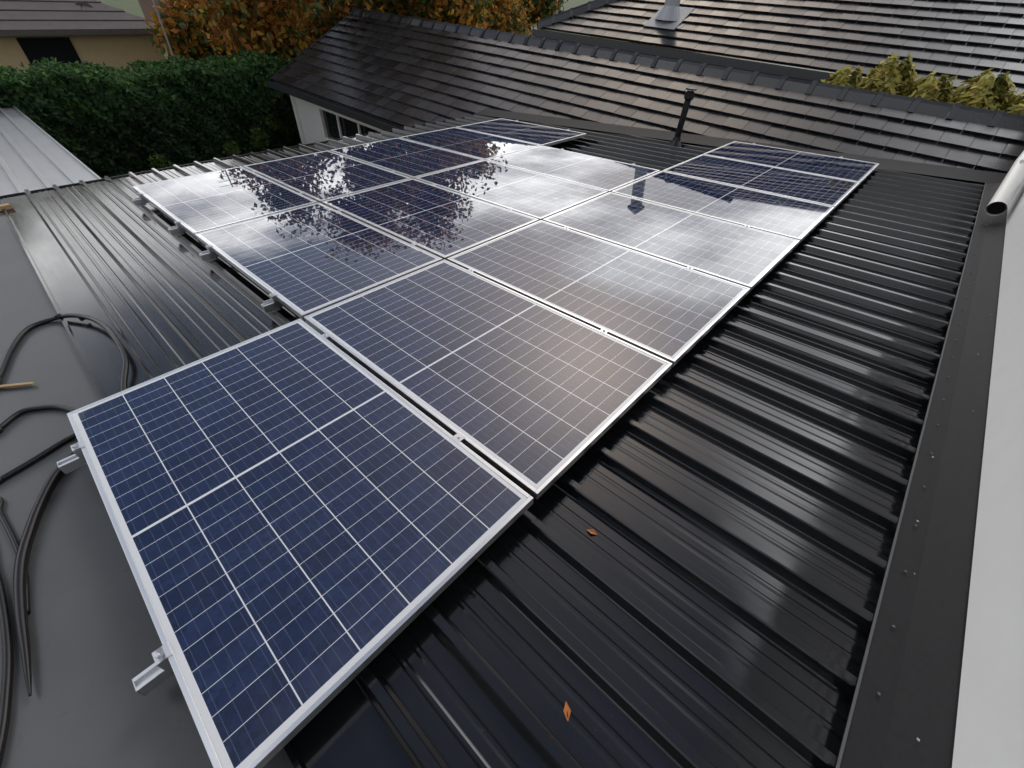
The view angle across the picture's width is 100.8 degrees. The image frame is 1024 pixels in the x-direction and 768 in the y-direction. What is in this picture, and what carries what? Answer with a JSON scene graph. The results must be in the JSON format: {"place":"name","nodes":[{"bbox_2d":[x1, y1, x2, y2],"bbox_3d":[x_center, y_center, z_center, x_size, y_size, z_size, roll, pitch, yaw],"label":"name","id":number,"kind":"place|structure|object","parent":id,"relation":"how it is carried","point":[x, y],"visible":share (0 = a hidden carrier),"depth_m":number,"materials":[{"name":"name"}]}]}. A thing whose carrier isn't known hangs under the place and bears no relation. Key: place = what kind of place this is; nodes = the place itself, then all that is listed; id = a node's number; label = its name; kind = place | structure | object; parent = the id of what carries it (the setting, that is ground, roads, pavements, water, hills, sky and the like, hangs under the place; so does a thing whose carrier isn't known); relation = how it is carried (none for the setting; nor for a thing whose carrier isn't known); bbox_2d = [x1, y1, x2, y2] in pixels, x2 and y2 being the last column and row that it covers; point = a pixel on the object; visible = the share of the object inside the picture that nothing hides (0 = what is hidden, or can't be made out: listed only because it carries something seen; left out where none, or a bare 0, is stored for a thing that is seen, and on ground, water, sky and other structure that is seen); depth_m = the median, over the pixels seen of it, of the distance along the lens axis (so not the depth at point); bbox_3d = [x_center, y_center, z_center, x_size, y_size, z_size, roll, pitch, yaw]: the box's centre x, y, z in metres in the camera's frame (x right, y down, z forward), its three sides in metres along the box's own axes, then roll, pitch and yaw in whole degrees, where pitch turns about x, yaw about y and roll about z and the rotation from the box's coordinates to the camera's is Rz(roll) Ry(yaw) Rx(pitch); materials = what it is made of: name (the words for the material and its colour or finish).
{"place":"outdoors","nodes":[
{"label":"outdoors","id":0,"kind":"place"},
{"bbox_2d":[0,34,165,71],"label":"neighbour walls","id":1,"kind":"structure","parent":0,"point":[116,51],"depth_m":15.61,"materials":[{"name":"beige paint"}]},
{"bbox_2d":[16,37,80,67],"bbox_3d":[-16.082,-11.531,14.812,0.040,0.900,1.400,34,51,28],"label":"neighbour window","id":2,"kind":"structure","parent":1,"relation":"in","point":[59,49],"depth_m":14.70,"materials":[{"name":"black glass"}]},
{"bbox_2d":[0,0,154,35],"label":"neighbour roof","id":3,"kind":"structure","parent":1,"relation":"on","point":[41,17],"depth_m":14.81,"materials":[{"name":"grey metal"}]},
{"bbox_2d":[75,2,92,9],"bbox_3d":[-15.517,-13.539,15.417,0.440,0.536,0.535,24,47,19],"label":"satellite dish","id":4,"kind":"object","parent":3,"relation":"on","point":[82,3],"visible":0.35,"depth_m":15.37,"materials":[{"name":"metal"}]},
{"bbox_2d":[0,211,293,767],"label":"flat roof","id":5,"kind":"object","parent":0,"point":[95,642],"visible":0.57,"depth_m":1.30,"materials":[{"name":"grey metal"}]},
{"bbox_2d":[0,313,128,767],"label":"cables","id":6,"kind":"object","parent":5,"relation":"on","point":[21,589],"visible":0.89,"depth_m":1.40,"materials":[{"name":"black rubber"}]},
{"bbox_2d":[54,313,84,320],"bbox_3d":[-2.561,-0.387,2.460,0.183,0.034,0.030,7,44,3],"label":"clip","id":7,"kind":"object","parent":6,"relation":"on","point":[59,314],"visible":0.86,"depth_m":2.45,"materials":[{"name":"black plastic"}]},
{"bbox_2d":[138,0,171,22],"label":"house walls","id":8,"kind":"structure","parent":0,"point":[146,6],"depth_m":34.16,"materials":[{"name":"beige paint"}]},
{"bbox_2d":[295,97,330,143],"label":"house wall","id":9,"kind":"structure","parent":0,"point":[310,121],"depth_m":10.96,"materials":[{"name":"white paint"}]},
{"bbox_2d":[290,95,380,143],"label":"house trim","id":10,"kind":"structure","parent":9,"relation":"attached to","point":[298,120],"depth_m":10.46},
{"bbox_2d":[322,110,378,138],"bbox_3d":[-3.718,-5.869,9.979,2.600,0.630,0.001,34,51,28],"label":"house window","id":11,"kind":"structure","parent":9,"relation":"in","point":[349,128],"depth_m":10.18,"materials":[{"name":"black glass"}]},
{"bbox_2d":[72,119,876,767],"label":"solar panels","id":12,"kind":"object","parent":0,"point":[306,517],"visible":1,"depth_m":1.93,"materials":[{"name":"blue glass"}]},
{"bbox_2d":[0,114,984,767],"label":"metal roof","id":13,"kind":"structure","parent":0,"point":[730,488],"depth_m":1.55,"materials":[{"name":"metal"}]},
{"bbox_2d":[0,203,34,388],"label":"timber offcut","id":14,"kind":"object","parent":13,"relation":"on","point":[6,206],"visible":1,"depth_m":2.04,"materials":[{"name":"brown wood"}]},
{"bbox_2d":[1,127,413,198],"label":"metal roof drip","id":15,"kind":"object","parent":13,"relation":"attached to","point":[128,176],"depth_m":4.50},
{"bbox_2d":[0,117,464,197],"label":"trim","id":16,"kind":"structure","parent":13,"relation":"attached to","point":[75,184],"depth_m":4.93,"materials":[{"name":"metal"}]},
{"bbox_2d":[56,198,468,695],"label":"rails","id":17,"kind":"object","parent":13,"relation":"on","point":[149,679],"visible":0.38,"depth_m":1.58,"materials":[{"name":"silver metal"}]},
{"bbox_2d":[70,120,842,669],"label":"clamps","id":18,"kind":"object","parent":17,"relation":"on","point":[162,654],"visible":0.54,"depth_m":1.65,"materials":[{"name":"silver metal"}]},
{"bbox_2d":[67,118,878,767],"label":"panel frames","id":19,"kind":"structure","parent":17,"relation":"on","point":[319,704],"depth_m":2.01,"materials":[{"name":"silver metal"}]},
{"bbox_2d":[564,529,596,720],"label":"dry leaves","id":20,"kind":"object","parent":13,"relation":"on","point":[566,707],"visible":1,"depth_m":1.10,"materials":[{"name":"brown plant"}]},
{"bbox_2d":[668,87,696,146],"bbox_3d":[2.285,-3.549,5.679,0.220,0.690,0.214,34,51,28],"label":"flue pipe","id":21,"kind":"object","parent":13,"relation":"on","point":[688,98],"visible":0.94,"depth_m":5.63,"materials":[{"name":"black metal"}]},
{"bbox_2d":[475,108,1006,182],"bbox_3d":[2.397,-3.552,6.093,7.242,0.555,0.298,27,48,22],"label":"side flashing","id":22,"kind":"object","parent":13,"relation":"on","point":[944,171],"visible":0.8,"depth_m":5.82,"materials":[{"name":"black metal"}]},
{"bbox_2d":[838,182,1007,767],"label":"apron flashing","id":23,"kind":"object","parent":13,"relation":"on","point":[912,670],"visible":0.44,"depth_m":1.35,"materials":[{"name":"black metal"}]},
{"bbox_2d":[836,182,989,767],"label":"apron hem","id":24,"kind":"object","parent":23,"relation":"on","point":[867,650],"visible":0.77,"depth_m":1.38,"materials":[{"name":"grey metal"}]},
{"bbox_2d":[97,0,954,90],"bbox_3d":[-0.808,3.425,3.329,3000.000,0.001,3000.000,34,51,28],"label":"ground","id":25,"kind":"structure","parent":0,"point":[133,7],"depth_m":51.09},
{"bbox_2d":[0,49,301,177],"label":"hedge","id":26,"kind":"object","parent":25,"relation":"on","point":[165,115],"depth_m":10.22,"materials":[{"name":"green plant"}]},
{"bbox_2d":[152,0,173,55],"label":"trunk","id":27,"kind":"object","parent":25,"relation":"on","point":[164,31],"visible":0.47,"depth_m":13.74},
{"bbox_2d":[144,0,236,60],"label":"tree","id":28,"kind":"object","parent":25,"relation":"on","point":[186,40],"visible":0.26,"depth_m":14.48,"materials":[{"name":"orange plant"}]},
{"bbox_2d":[174,0,493,63],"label":"tree","id":29,"kind":"object","parent":25,"relation":"on","point":[259,26],"depth_m":11.79,"materials":[{"name":"plant"}]},
{"bbox_2d":[288,0,447,43],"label":"tree","id":30,"kind":"object","parent":25,"relation":"on","point":[325,21],"visible":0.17,"depth_m":13.61,"materials":[{"name":"plant"}]},
{"bbox_2d":[300,0,439,19],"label":"tree","id":31,"kind":"object","parent":25,"relation":"on","point":[330,1],"visible":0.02,"depth_m":14.87,"materials":[{"name":"plant"}]},
{"bbox_2d":[472,0,539,36],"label":"tree","id":32,"kind":"object","parent":25,"relation":"on","point":[508,17],"depth_m":18.29,"materials":[{"name":"plant"}]},
{"bbox_2d":[511,0,567,32],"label":"tree","id":33,"kind":"object","parent":25,"relation":"on","point":[540,9],"depth_m":24.03,"materials":[{"name":"orange plant"}]},
{"bbox_2d":[821,54,1023,114],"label":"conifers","id":34,"kind":"object","parent":25,"relation":"on","point":[988,91],"depth_m":5.73,"materials":[{"name":"green plant"}]},
{"bbox_2d":[630,42,700,52],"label":"wall","id":35,"kind":"structure","parent":0,"point":[666,47],"depth_m":13.28,"materials":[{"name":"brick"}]},
{"bbox_2d":[532,0,1022,102],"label":"roof edge","id":36,"kind":"object","parent":35,"relation":"on","point":[782,70],"visible":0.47,"depth_m":8.08,"materials":[{"name":"metal"}]},
{"bbox_2d":[537,0,1023,96],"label":"tiled roof","id":37,"kind":"structure","parent":36,"relation":"on","point":[836,35],"depth_m":7.32,"materials":[{"name":"tile"}]},
{"bbox_2d":[644,0,694,29],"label":"flue","id":38,"kind":"object","parent":37,"relation":"on","point":[671,14],"visible":1,"depth_m":8.63,"materials":[{"name":"grey metal"}]},
{"bbox_2d":[590,36,761,61],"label":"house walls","id":39,"kind":"structure","parent":0,"point":[704,53],"depth_m":31.96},
{"bbox_2d":[952,180,1023,767],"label":"wall","id":40,"kind":"structure","parent":0,"point":[989,732],"depth_m":1.23,"materials":[{"name":"paint"}]},
{"bbox_2d":[986,151,1023,214],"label":"pvc pipe","id":41,"kind":"object","parent":40,"relation":"attached to","point":[1009,186],"visible":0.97,"depth_m":3.67,"materials":[{"name":"white plastic"}]},
{"bbox_2d":[987,202,1005,213],"bbox_3d":[4.133,-1.501,3.616,0.104,0.103,0.048,34,51,28],"label":"pipe opening","id":42,"kind":"object","parent":41,"relation":"attached to","point":[996,208],"visible":1,"depth_m":3.61,"materials":[{"name":"black"}]},
{"bbox_2d":[988,159,1023,215],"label":"pipe rim","id":43,"kind":"object","parent":41,"relation":"attached to","point":[1021,160],"visible":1,"depth_m":3.65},
{"bbox_3d":[-5.248,-1.632,6.185,16.400,2.803,16.000,34,51,28],"label":"house","id":44,"kind":"object","parent":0,"visible":0},
{"bbox_2d":[0,105,101,195],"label":"lean to roof","id":45,"kind":"object","parent":44,"relation":"attached to","point":[33,156],"visible":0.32,"depth_m":5.52,"materials":[{"name":"metal"}]},
{"bbox_2d":[274,80,1009,166],"bbox_3d":[0.510,-5.656,8.207,13.947,1.280,4.170,34,51,28],"label":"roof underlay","id":46,"kind":"object","parent":44,"relation":"on","point":[403,126],"visible":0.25,"depth_m":8.37,"materials":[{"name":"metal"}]},
{"bbox_2d":[266,14,402,130],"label":"roof fascia","id":47,"kind":"structure","parent":46,"relation":"attached to","point":[369,119],"depth_m":9.37,"materials":[{"name":"black metal"}]},
{"bbox_2d":[271,7,1023,173],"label":"tiled roof","id":48,"kind":"structure","parent":46,"relation":"on","point":[404,70],"depth_m":7.06,"materials":[{"name":"tile"}]}
]}

